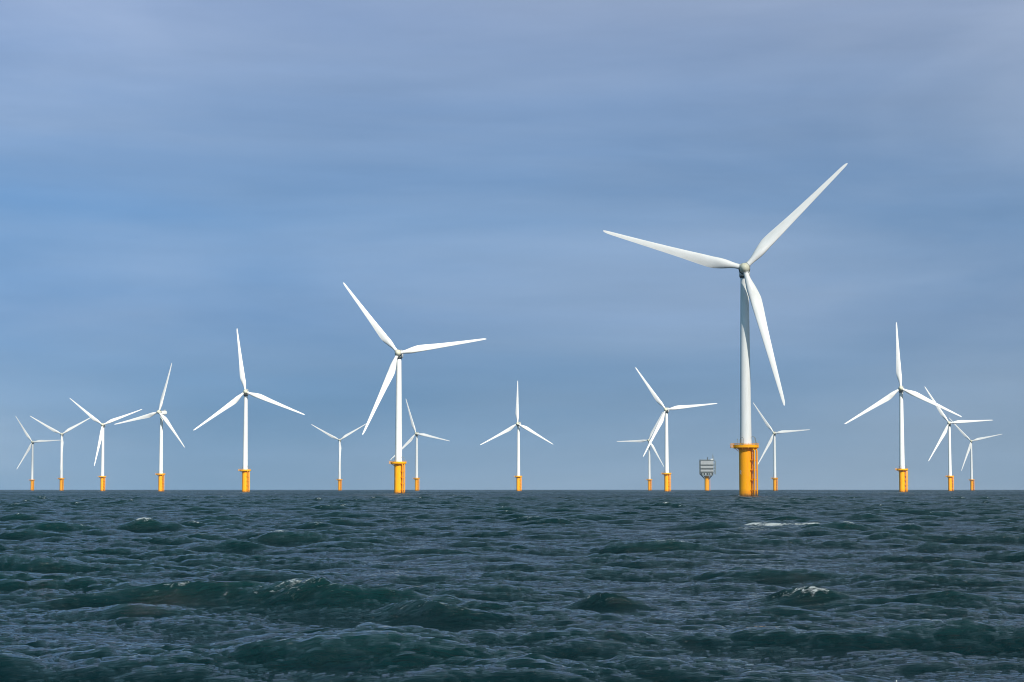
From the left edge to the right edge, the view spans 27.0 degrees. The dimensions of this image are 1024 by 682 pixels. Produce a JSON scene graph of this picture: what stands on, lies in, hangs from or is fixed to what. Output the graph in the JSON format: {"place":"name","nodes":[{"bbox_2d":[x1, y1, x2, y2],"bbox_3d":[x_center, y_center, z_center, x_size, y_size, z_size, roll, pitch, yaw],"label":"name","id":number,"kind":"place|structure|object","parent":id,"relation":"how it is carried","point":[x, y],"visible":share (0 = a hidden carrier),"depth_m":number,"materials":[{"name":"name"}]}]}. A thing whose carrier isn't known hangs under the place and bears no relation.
{"place":"outdoors","nodes":[
{"label":"outdoors","id":0,"kind":"place"},
{"bbox_2d":[0,490,1023,681],"bbox_3d":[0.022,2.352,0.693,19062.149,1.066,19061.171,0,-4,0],"label":"sea","id":1,"kind":"structure","parent":0,"point":[505,586],"depth_m":54.49,"materials":[{"name":"liquid"}]},
{"bbox_2d":[16,417,59,490],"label":"wind turbine","id":2,"kind":"object","parent":1,"relation":"in","point":[32,457],"visible":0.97,"depth_m":3668.05,"materials":[{"name":"white paint"}]},
{"bbox_2d":[30,416,89,490],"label":"wind turbine","id":3,"kind":"object","parent":1,"relation":"in","point":[61,479],"visible":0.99,"depth_m":3148.40,"materials":[{"name":"white paint"}]},
{"bbox_2d":[70,398,141,490],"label":"wind turbine","id":4,"kind":"object","parent":1,"relation":"in","point":[102,477],"visible":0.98,"depth_m":2690.19,"materials":[{"name":"white paint"}]},
{"bbox_2d":[114,363,184,491],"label":"wind turbine","id":5,"kind":"object","parent":1,"relation":"in","point":[160,474],"visible":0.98,"depth_m":2241.17,"materials":[{"name":"white paint"}]},
{"bbox_2d":[194,329,304,491],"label":"wind turbine","id":6,"kind":"object","parent":1,"relation":"in","point":[245,470],"visible":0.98,"depth_m":1775.37,"materials":[{"name":"white paint"}]},
{"bbox_2d":[311,424,365,490],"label":"wind turbine","id":7,"kind":"object","parent":1,"relation":"in","point":[339,479],"visible":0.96,"depth_m":3527.49,"materials":[{"name":"white paint"}]},
{"bbox_2d":[343,282,485,492],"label":"wind turbine","id":8,"kind":"object","parent":1,"relation":"in","point":[399,471],"visible":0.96,"depth_m":1269.25,"materials":[{"name":"white paint"}]},
{"bbox_2d":[390,400,448,490],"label":"wind turbine","id":9,"kind":"object","parent":1,"relation":"in","point":[416,478],"visible":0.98,"depth_m":3110.33,"materials":[{"name":"white paint"}]},
{"bbox_2d":[480,381,551,490],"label":"wind turbine","id":10,"kind":"object","parent":1,"relation":"in","point":[518,478],"visible":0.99,"depth_m":2644.87,"materials":[{"name":"white paint"}]},
{"bbox_2d":[617,412,663,490],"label":"wind turbine","id":11,"kind":"object","parent":1,"relation":"in","point":[649,479],"visible":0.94,"depth_m":3539.39,"materials":[{"name":"white paint"}]},
{"bbox_2d":[635,367,716,491],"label":"wind turbine","id":12,"kind":"object","parent":1,"relation":"in","point":[667,481],"visible":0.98,"depth_m":2172.71,"materials":[{"name":"white paint"}]},
{"bbox_2d":[699,455,715,490],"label":"offshore substation","id":13,"kind":"object","parent":1,"relation":"in","point":[706,467],"visible":0.97,"depth_m":3256.65,"materials":[{"name":"yellow paint"}]},
{"bbox_2d":[603,163,847,495],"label":"wind turbine","id":14,"kind":"object","parent":1,"relation":"in","point":[745,447],"visible":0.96,"depth_m":782.27,"materials":[{"name":"white paint"}]},
{"bbox_2d":[753,403,809,490],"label":"wind turbine","id":15,"kind":"object","parent":1,"relation":"in","point":[774,478],"visible":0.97,"depth_m":3081.79,"materials":[{"name":"white paint"}]},
{"bbox_2d":[845,322,961,491],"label":"wind turbine","id":16,"kind":"object","parent":1,"relation":"in","point":[901,470],"visible":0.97,"depth_m":1716.35,"materials":[{"name":"white paint"}]},
{"bbox_2d":[925,387,991,490],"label":"wind turbine","id":17,"kind":"object","parent":1,"relation":"in","point":[950,476],"visible":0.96,"depth_m":2612.83,"materials":[{"name":"white paint"}]},
{"bbox_2d":[949,418,1001,490],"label":"wind turbine","id":18,"kind":"object","parent":1,"relation":"in","point":[972,486],"visible":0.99,"depth_m":3601.76,"materials":[{"name":"white paint"}]},
{"bbox_2d":[0,0,1023,489],"label":"sky","id":19,"kind":"structure","parent":0,"point":[177,177],"materials":[{"name":"blue"}]}
]}

